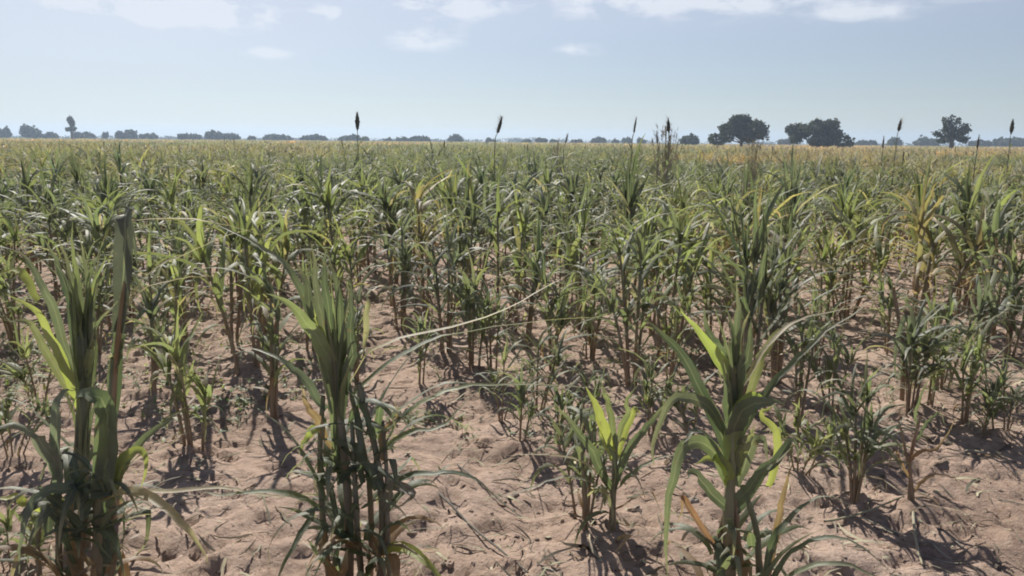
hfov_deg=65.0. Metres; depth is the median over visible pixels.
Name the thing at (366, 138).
distant tree
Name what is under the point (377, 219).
maize plant
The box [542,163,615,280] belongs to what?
maize plant
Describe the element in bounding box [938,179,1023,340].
maize plant
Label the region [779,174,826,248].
maize plant
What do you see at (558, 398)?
maize plant
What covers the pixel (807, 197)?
maize plant
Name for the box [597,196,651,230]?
maize plant
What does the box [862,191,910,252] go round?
maize plant
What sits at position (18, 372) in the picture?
maize plant
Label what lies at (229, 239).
maize plant
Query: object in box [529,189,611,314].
maize plant
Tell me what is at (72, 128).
palm tree
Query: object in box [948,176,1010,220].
maize plant
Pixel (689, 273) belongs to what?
maize plant
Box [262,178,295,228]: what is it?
maize plant
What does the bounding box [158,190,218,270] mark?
maize plant
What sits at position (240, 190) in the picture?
maize plant
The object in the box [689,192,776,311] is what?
maize plant
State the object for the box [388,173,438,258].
maize plant
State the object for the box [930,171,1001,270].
maize plant
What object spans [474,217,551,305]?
maize plant
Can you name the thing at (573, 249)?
maize plant
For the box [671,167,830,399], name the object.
maize plant
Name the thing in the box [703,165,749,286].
maize plant
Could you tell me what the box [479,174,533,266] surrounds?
maize plant
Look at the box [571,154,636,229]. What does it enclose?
maize plant
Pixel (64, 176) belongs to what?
maize plant
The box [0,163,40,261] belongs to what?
maize plant
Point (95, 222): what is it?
maize plant
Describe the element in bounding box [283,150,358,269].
maize plant
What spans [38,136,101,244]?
maize plant
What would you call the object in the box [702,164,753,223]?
maize plant
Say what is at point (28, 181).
maize plant
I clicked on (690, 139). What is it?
distant tree
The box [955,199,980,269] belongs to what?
maize plant
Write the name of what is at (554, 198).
maize plant
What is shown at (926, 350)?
maize plant
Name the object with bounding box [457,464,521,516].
dry stalk
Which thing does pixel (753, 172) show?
grass tuft
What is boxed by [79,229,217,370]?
maize plant
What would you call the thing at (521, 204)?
maize plant
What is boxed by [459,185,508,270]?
maize plant
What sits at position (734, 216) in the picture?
maize plant
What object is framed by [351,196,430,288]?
maize plant
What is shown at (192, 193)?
maize plant
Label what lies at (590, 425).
maize plant
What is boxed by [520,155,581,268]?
maize plant
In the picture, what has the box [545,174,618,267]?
maize plant
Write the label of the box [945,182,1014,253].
maize plant
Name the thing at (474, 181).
maize plant
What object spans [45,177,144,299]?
maize plant
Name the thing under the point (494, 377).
maize plant
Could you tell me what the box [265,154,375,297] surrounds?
maize plant
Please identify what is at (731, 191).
maize plant
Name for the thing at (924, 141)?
distant tree
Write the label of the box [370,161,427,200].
maize plant
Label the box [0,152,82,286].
maize plant
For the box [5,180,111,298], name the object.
maize plant
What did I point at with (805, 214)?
maize plant
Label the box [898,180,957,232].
maize plant
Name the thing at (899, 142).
distant tree
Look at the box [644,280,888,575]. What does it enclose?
maize plant
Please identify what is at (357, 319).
maize plant
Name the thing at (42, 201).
maize plant
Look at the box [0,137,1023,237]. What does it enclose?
distant crop
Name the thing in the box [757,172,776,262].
maize plant
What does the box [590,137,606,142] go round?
distant tree
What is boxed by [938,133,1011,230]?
millet plant
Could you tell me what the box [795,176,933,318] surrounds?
maize plant
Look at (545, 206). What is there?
maize plant
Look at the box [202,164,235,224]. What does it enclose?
maize plant
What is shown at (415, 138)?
distant tree
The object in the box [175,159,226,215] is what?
maize plant
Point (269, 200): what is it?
maize plant
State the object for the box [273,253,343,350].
maize plant
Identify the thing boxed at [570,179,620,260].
maize plant
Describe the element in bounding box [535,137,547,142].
distant tree
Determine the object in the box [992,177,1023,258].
maize plant
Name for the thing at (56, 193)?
maize plant
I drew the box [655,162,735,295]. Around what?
maize plant
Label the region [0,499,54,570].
maize plant
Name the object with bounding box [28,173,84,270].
maize plant
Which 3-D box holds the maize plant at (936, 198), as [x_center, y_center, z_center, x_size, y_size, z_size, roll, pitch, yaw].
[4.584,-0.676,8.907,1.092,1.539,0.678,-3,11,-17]
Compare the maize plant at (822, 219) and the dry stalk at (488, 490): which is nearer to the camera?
the dry stalk at (488, 490)
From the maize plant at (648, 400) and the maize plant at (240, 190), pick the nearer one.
the maize plant at (648, 400)
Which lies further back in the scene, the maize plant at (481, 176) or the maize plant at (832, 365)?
the maize plant at (481, 176)
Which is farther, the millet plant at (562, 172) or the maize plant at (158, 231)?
the millet plant at (562, 172)
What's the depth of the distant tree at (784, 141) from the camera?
412.17 m
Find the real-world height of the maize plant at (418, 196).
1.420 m
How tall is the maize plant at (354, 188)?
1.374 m
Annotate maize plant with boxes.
[0,144,77,273]
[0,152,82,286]
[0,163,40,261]
[0,171,23,250]
[0,171,35,276]
[0,187,109,304]
[0,206,72,333]
[0,207,33,275]
[0,220,180,548]
[0,244,61,352]
[0,311,70,408]
[0,383,67,457]
[0,387,315,575]
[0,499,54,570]
[1,163,23,226]
[4,169,66,261]
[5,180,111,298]
[8,161,93,237]
[12,143,95,231]
[25,161,73,189]
[26,164,47,228]
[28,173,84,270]
[36,237,135,353]
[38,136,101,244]
[38,156,95,250]
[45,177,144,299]
[46,166,75,252]
[53,191,153,328]
[54,148,95,210]
[56,180,150,276]
[58,174,165,264]
[69,147,157,288]
[71,192,173,318]
[73,195,185,296]
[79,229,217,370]
[85,155,150,215]
[91,207,272,520]
[101,265,193,391]
[106,140,141,228]
[110,198,226,318]
[111,157,190,263]
[111,185,334,375]
[113,157,182,240]
[116,166,175,251]
[125,304,230,451]
[129,212,241,337]
[131,158,221,266]
[146,180,215,267]
[147,176,219,264]
[151,196,223,302]
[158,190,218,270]
[161,184,212,233]
[170,159,240,239]
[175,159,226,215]
[179,186,224,232]
[179,256,309,418]
[181,194,275,341]
[183,184,232,280]
[195,219,602,575]
[197,146,293,292]
[199,202,280,299]
[201,201,320,332]
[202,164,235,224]
[203,174,322,282]
[212,197,327,314]
[216,192,266,235]
[222,176,269,207]
[229,157,281,236]
[234,165,268,198]
[244,172,281,246]
[245,173,300,264]
[252,162,342,267]
[259,168,290,229]
[262,161,385,297]
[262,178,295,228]
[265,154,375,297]
[266,149,324,236]
[266,185,351,276]
[273,155,326,256]
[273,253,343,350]
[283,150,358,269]
[294,206,374,291]
[294,211,392,310]
[299,272,384,382]
[305,163,358,247]
[321,160,409,266]
[324,153,376,247]
[327,196,382,284]
[337,160,388,252]
[337,172,402,272]
[338,195,437,332]
[341,168,423,306]
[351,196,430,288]
[357,154,432,209]
[361,183,438,283]
[363,169,476,314]
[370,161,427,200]
[374,169,405,209]
[375,166,451,274]
[379,199,501,353]
[380,307,459,387]
[383,187,436,269]
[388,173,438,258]
[390,152,475,261]
[405,153,493,287]
[410,188,544,317]
[413,153,509,297]
[415,171,521,305]
[429,173,495,214]
[430,152,492,245]
[431,168,565,330]
[435,237,502,371]
[448,273,536,374]
[459,153,508,263]
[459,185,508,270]
[469,336,548,421]
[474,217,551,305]
[478,164,530,240]
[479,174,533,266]
[484,380,684,551]
[485,172,566,284]
[487,170,565,274]
[489,211,581,349]
[489,350,550,440]
[494,324,580,411]
[502,155,570,247]
[507,243,604,371]
[509,152,554,240]
[516,157,600,261]
[517,185,598,297]
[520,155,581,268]
[527,206,607,298]
[528,383,656,526]
[529,173,577,249]
[529,183,636,329]
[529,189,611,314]
[531,377,592,448]
[541,257,632,360]
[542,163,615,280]
[542,196,713,386]
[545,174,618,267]
[547,359,613,434]
[555,186,624,261]
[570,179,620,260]
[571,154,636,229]
[582,170,623,250]
[586,196,737,335]
[587,133,673,316]
[588,188,668,288]
[593,162,643,246]
[594,194,735,358]
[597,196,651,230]
[608,188,726,325]
[612,165,713,279]
[612,202,697,322]
[622,341,680,438]
[632,277,731,375]
[636,178,708,266]
[638,171,665,215]
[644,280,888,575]
[648,368,721,434]
[654,174,706,218]
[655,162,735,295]
[657,182,698,239]
[668,237,772,348]
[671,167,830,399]
[681,177,761,266]
[683,182,837,337]
[687,174,739,258]
[687,178,811,314]
[689,167,736,261]
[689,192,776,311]
[691,180,757,248]
[692,198,856,385]
[699,153,804,302]
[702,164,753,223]
[703,161,756,191]
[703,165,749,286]
[727,196,779,275]
[757,171,816,246]
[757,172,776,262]
[758,140,833,271]
[760,141,833,295]
[764,293,851,420]
[764,396,859,475]
[768,189,828,240]
[768,222,837,312]
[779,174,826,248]
[788,275,848,367]
[791,222,877,327]
[793,216,888,322]
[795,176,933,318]
[795,354,931,503]
[796,166,826,228]
[800,195,847,271]
[800,316,883,413]
[803,172,898,291]
[816,163,873,262]
[818,160,871,212]
[819,190,857,250]
[828,174,880,257]
[830,171,899,263]
[835,191,903,288]
[836,287,966,400]
[845,203,909,279]
[846,264,930,354]
[859,297,965,416]
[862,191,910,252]
[865,159,991,315]
[869,179,916,257]
[875,170,1023,335]
[878,193,916,253]
[878,273,1001,390]
[881,170,939,263]
[884,319,992,405]
[888,377,962,500]
[889,160,971,289]
[893,163,960,279]
[893,212,957,299]
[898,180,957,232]
[904,192,990,303]
[915,149,1023,317]
[915,180,953,211]
[923,260,1023,380]
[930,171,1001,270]
[935,311,1023,424]
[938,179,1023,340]
[939,202,1023,311]
[943,365,1023,441]
[944,180,1023,298]
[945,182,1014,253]
[946,348,1023,430]
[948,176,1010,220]
[952,182,1023,277]
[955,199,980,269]
[970,165,1019,214]
[971,236,1023,360]
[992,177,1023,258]
[1000,174,1023,263]
[1002,165,1023,253]
[1004,345,1023,431]
[1016,227,1023,259]
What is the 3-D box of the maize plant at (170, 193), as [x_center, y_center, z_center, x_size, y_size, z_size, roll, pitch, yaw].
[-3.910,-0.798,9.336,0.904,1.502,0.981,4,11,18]
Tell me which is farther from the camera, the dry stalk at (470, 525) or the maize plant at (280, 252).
the maize plant at (280, 252)
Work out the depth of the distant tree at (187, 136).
410.90 m
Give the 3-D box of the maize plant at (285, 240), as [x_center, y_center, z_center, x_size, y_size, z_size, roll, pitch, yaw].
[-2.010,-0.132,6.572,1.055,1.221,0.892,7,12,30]
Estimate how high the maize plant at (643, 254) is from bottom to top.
1.305 m
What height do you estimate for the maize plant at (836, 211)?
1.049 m
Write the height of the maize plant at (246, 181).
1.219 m
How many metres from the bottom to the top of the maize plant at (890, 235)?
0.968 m
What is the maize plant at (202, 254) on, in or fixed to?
on the ground
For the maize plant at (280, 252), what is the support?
on the ground
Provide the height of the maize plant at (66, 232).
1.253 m
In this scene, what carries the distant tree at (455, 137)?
on the ground
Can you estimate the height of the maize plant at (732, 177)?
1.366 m
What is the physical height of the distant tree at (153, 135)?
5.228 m
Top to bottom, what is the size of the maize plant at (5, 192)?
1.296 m
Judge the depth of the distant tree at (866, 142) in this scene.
409.54 m
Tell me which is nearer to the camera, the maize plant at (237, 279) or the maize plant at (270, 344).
the maize plant at (270, 344)
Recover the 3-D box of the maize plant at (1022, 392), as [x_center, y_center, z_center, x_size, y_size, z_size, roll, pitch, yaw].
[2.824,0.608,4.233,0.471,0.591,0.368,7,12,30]
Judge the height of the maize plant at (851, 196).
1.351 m
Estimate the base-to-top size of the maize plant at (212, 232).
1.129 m
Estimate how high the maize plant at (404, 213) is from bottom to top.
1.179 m
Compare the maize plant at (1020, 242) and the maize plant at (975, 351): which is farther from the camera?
the maize plant at (1020, 242)
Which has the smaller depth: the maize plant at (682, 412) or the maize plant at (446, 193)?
the maize plant at (682, 412)
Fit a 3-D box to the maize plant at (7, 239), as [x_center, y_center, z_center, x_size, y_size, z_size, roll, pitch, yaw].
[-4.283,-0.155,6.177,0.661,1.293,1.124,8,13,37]
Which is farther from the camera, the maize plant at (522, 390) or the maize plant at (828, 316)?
the maize plant at (828, 316)
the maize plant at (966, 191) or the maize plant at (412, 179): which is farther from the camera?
the maize plant at (412, 179)
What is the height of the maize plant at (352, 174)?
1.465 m
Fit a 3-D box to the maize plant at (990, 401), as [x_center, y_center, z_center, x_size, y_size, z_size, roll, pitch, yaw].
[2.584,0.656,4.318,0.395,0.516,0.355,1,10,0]
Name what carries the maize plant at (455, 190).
on the ground
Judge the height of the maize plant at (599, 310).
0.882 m
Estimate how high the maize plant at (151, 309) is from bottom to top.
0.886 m
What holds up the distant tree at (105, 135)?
on the ground
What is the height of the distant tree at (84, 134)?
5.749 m
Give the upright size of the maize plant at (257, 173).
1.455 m
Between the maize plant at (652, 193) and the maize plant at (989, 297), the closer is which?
the maize plant at (989, 297)
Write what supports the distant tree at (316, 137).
on the ground
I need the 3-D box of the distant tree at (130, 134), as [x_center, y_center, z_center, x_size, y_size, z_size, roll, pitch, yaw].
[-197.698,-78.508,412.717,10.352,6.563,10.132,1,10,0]
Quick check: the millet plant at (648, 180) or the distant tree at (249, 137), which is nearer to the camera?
the millet plant at (648, 180)
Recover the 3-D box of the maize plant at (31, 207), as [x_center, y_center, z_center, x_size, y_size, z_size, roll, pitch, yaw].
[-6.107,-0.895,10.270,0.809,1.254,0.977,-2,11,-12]
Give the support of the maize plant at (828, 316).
on the ground
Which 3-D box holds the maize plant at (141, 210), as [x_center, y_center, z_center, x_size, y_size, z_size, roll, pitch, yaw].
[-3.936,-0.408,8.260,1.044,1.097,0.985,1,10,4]
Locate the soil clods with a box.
[0,280,1023,575]
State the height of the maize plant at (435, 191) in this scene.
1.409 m
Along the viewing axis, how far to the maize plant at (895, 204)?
11.51 m
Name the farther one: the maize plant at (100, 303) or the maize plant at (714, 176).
the maize plant at (714, 176)
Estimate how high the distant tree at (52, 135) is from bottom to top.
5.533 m
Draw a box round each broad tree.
[708,113,769,146]
[785,117,855,147]
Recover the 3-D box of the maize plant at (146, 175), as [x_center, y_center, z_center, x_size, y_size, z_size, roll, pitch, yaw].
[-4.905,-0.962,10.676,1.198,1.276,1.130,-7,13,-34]
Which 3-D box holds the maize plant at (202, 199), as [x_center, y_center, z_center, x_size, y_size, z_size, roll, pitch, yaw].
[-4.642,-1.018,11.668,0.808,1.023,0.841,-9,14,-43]
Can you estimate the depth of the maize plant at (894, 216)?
12.03 m
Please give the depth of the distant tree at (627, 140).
411.26 m
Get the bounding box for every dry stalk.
[130,547,150,561]
[424,481,528,572]
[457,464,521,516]
[824,496,903,522]
[861,516,892,533]
[912,511,923,565]
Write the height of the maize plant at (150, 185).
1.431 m
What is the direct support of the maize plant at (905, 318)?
on the ground
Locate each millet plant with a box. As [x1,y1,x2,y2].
[343,112,388,221]
[464,114,525,249]
[537,134,587,243]
[590,117,662,236]
[635,131,697,232]
[640,115,699,249]
[863,136,895,244]
[869,118,907,245]
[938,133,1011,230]
[993,119,1020,187]
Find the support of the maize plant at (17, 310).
on the ground
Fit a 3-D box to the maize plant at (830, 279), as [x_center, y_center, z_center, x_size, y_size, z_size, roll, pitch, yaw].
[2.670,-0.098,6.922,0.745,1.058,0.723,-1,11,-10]
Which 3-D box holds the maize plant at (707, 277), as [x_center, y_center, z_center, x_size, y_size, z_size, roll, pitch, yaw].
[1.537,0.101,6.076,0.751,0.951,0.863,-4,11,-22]
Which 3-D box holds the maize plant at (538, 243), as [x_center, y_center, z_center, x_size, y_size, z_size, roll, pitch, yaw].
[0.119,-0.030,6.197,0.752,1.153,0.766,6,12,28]
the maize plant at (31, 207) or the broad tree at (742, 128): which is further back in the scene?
the broad tree at (742, 128)
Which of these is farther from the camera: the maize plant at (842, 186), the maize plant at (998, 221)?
the maize plant at (842, 186)
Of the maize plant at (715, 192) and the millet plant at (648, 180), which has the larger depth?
the millet plant at (648, 180)
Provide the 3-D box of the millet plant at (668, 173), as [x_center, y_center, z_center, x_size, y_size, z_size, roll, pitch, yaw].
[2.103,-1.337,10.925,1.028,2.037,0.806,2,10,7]
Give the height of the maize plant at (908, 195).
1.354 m
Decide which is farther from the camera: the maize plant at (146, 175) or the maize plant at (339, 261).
the maize plant at (146, 175)
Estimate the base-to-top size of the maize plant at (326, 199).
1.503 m
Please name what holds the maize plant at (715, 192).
on the ground
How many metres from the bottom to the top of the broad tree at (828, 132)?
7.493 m
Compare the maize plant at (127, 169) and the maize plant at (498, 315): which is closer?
the maize plant at (498, 315)
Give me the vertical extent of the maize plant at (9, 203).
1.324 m
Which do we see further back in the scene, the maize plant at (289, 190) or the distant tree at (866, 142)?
the distant tree at (866, 142)
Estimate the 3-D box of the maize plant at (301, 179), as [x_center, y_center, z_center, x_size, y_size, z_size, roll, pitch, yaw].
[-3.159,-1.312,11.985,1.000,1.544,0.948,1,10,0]
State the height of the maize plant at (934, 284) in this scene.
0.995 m
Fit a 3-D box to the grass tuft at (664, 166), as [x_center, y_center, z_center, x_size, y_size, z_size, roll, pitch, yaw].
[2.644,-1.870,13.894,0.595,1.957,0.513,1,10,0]
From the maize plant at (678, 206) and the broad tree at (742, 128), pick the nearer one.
the maize plant at (678, 206)
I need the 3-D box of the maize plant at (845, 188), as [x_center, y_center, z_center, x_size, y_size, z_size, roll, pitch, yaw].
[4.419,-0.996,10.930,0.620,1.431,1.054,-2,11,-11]
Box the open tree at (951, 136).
[931,114,972,148]
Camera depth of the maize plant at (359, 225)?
8.96 m
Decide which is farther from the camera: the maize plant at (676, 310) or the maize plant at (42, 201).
the maize plant at (42, 201)
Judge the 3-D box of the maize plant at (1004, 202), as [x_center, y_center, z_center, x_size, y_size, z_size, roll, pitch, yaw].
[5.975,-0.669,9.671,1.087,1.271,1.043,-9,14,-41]
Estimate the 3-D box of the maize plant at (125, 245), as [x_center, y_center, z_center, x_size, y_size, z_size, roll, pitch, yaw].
[-1.311,0.348,3.242,0.744,1.354,0.381,-3,11,-20]
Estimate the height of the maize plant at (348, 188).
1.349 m
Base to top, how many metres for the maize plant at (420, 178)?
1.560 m
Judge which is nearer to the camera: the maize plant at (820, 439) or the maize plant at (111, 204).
the maize plant at (820, 439)
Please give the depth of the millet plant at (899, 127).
12.82 m
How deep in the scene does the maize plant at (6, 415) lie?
3.91 m
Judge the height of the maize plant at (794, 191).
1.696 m
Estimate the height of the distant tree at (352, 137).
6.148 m
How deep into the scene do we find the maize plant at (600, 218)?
9.56 m
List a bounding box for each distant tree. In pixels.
[0,125,12,137]
[19,123,43,138]
[42,132,58,138]
[73,131,97,138]
[102,131,108,138]
[114,129,137,138]
[138,132,158,138]
[177,132,203,139]
[204,129,222,139]
[221,133,240,139]
[247,135,255,139]
[262,133,292,140]
[299,134,327,140]
[337,133,360,140]
[358,136,369,140]
[395,136,409,141]
[409,135,430,141]
[447,133,463,141]
[485,137,496,141]
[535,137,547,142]
[570,138,582,142]
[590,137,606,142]
[621,136,631,143]
[637,137,645,143]
[678,133,699,145]
[776,138,791,144]
[853,139,877,145]
[886,137,903,145]
[912,135,939,145]
[968,139,993,146]
[991,136,1023,146]
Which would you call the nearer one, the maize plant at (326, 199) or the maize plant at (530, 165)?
the maize plant at (326, 199)
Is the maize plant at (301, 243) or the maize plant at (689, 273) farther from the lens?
the maize plant at (301, 243)
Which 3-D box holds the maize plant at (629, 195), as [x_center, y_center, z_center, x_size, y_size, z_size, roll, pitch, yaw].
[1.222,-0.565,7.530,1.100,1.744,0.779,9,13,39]
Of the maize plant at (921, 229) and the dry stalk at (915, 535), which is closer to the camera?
the dry stalk at (915, 535)
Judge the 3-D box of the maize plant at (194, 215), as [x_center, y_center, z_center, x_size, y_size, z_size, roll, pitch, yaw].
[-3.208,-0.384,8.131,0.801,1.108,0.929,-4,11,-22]
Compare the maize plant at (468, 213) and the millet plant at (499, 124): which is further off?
the millet plant at (499, 124)
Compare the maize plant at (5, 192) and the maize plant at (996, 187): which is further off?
the maize plant at (996, 187)
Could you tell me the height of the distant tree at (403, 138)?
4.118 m
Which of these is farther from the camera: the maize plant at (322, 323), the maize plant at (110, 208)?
the maize plant at (110, 208)
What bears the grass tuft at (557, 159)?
on the ground
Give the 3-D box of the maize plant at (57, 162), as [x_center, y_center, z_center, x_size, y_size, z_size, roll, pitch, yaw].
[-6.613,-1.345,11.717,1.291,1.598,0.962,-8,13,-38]
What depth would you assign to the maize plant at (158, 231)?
7.03 m
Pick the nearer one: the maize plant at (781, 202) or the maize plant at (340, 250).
the maize plant at (340, 250)
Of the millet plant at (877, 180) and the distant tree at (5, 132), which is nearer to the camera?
the millet plant at (877, 180)
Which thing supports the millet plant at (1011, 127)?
on the ground
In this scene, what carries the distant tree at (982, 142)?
on the ground
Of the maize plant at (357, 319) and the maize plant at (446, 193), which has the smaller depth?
the maize plant at (357, 319)
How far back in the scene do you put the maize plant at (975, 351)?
4.48 m
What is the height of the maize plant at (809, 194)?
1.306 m
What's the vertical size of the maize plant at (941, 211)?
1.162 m
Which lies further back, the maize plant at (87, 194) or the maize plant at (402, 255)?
the maize plant at (87, 194)
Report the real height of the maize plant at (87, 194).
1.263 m
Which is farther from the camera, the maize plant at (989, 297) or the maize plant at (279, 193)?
the maize plant at (279, 193)
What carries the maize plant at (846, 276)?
on the ground
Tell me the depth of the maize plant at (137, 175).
11.59 m
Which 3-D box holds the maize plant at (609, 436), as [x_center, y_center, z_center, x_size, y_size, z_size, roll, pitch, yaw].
[0.285,0.716,3.088,0.609,0.723,0.499,-9,14,-43]
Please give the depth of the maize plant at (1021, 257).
10.80 m
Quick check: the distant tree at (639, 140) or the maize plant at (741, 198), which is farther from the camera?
the distant tree at (639, 140)
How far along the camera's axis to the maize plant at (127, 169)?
12.59 m
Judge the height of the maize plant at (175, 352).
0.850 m
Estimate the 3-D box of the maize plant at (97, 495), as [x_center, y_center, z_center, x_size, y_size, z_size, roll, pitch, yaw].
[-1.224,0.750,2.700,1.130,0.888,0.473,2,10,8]
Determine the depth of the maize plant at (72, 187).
11.23 m
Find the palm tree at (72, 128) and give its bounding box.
[65,115,76,138]
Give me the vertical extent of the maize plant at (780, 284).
1.305 m
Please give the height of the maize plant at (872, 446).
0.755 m
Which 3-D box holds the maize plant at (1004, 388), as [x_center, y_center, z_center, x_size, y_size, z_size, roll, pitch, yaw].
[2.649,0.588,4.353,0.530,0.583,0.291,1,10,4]
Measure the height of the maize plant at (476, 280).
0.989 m
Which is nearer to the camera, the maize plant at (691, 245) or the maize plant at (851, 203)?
the maize plant at (691, 245)
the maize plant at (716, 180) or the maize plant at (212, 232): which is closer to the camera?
the maize plant at (212, 232)
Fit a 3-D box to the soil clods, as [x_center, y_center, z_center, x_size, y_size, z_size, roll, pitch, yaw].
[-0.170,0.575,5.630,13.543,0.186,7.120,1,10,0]
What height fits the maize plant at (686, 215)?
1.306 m
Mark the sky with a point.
(585, 70)
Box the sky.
[0,0,1023,145]
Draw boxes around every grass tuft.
[550,137,567,195]
[648,123,681,229]
[740,134,764,190]
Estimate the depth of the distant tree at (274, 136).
408.63 m
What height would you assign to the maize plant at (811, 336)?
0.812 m
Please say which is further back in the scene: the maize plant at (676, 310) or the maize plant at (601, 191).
the maize plant at (601, 191)
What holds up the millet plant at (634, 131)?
on the ground
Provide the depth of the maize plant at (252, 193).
8.14 m
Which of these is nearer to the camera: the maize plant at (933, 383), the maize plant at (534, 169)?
the maize plant at (933, 383)
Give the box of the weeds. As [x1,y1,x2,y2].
[0,284,1018,469]
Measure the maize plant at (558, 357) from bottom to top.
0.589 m
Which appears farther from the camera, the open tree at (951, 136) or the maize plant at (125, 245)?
the open tree at (951, 136)
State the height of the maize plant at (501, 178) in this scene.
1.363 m
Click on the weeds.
(412, 416)
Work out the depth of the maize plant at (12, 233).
6.51 m
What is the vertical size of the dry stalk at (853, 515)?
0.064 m
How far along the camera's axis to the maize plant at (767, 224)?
9.76 m
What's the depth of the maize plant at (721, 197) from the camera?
10.33 m
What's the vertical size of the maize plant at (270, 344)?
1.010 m
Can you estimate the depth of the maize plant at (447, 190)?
12.58 m
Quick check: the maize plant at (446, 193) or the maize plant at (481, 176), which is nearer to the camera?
the maize plant at (446, 193)
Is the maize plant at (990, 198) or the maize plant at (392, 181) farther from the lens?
the maize plant at (392, 181)
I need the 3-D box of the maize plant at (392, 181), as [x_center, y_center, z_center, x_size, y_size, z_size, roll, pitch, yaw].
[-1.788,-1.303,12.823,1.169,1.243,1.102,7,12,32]
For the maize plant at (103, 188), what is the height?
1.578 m
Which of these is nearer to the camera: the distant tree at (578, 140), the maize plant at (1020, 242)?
the maize plant at (1020, 242)
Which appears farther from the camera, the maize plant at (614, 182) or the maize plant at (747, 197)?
the maize plant at (614, 182)
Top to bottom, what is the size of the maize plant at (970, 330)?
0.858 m
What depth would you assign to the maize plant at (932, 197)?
9.72 m
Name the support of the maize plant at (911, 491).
on the ground
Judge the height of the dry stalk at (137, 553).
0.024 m
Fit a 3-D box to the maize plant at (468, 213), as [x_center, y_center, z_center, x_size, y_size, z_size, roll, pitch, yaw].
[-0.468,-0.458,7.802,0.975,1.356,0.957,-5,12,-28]
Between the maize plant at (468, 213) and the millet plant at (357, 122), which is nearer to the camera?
the maize plant at (468, 213)
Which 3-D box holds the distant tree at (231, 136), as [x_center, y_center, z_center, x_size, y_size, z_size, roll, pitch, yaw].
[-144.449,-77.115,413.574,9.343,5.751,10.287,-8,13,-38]
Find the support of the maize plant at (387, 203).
on the ground
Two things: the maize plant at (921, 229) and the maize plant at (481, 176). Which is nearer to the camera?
the maize plant at (921, 229)
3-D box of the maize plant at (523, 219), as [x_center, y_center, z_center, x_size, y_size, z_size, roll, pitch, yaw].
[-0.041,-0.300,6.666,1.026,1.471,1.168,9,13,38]
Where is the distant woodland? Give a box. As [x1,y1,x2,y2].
[11,135,993,146]
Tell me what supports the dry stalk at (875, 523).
on the ground
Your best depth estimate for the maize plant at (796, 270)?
7.71 m
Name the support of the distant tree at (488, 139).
on the ground
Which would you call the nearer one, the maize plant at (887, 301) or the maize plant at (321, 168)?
the maize plant at (887, 301)
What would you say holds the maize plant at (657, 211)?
on the ground
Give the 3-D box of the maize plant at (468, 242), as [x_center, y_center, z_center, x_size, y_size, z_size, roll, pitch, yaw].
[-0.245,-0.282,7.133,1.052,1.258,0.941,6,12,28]
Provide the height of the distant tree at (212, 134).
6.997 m
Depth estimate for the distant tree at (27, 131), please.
411.52 m
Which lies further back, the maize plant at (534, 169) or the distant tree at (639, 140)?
the distant tree at (639, 140)
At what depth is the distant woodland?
742.76 m
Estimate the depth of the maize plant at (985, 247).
7.74 m
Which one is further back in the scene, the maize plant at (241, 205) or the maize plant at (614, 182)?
the maize plant at (614, 182)
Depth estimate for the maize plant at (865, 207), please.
8.91 m
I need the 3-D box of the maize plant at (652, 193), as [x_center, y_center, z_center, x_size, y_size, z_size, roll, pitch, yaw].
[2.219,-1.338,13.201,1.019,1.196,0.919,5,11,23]
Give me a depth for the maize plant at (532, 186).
10.62 m
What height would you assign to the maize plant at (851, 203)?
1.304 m
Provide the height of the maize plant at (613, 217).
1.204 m
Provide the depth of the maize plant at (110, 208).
9.05 m
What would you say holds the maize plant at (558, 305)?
on the ground
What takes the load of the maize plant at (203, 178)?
on the ground
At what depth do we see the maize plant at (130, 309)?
7.28 m
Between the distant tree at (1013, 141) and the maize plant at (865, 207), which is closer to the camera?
the maize plant at (865, 207)
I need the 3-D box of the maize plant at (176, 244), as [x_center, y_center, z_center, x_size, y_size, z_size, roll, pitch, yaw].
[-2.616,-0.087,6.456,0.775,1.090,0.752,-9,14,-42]
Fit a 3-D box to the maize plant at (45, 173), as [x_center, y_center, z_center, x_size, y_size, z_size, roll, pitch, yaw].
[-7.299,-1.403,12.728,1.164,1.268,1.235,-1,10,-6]
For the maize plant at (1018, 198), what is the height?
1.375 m
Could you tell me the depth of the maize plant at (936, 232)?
7.30 m
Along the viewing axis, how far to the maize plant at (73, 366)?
2.91 m
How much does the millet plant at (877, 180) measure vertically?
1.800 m
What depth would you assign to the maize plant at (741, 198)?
7.19 m
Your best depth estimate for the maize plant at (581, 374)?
4.31 m
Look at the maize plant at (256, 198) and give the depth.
10.83 m
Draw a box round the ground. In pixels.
[0,138,1023,575]
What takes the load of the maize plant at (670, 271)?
on the ground
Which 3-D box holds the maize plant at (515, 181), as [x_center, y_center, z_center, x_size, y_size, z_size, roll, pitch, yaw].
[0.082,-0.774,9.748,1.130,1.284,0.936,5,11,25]
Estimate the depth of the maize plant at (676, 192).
9.50 m
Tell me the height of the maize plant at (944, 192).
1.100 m
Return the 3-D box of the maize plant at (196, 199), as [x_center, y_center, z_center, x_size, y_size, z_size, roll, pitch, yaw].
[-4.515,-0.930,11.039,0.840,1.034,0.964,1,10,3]
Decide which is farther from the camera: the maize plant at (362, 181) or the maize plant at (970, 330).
the maize plant at (362, 181)
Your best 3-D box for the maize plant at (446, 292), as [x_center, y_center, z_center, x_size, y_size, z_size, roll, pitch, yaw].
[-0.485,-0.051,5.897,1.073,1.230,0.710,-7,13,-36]
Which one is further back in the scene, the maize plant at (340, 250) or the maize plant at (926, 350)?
the maize plant at (340, 250)
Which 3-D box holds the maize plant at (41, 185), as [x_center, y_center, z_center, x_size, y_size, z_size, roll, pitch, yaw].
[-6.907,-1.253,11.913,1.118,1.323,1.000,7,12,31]

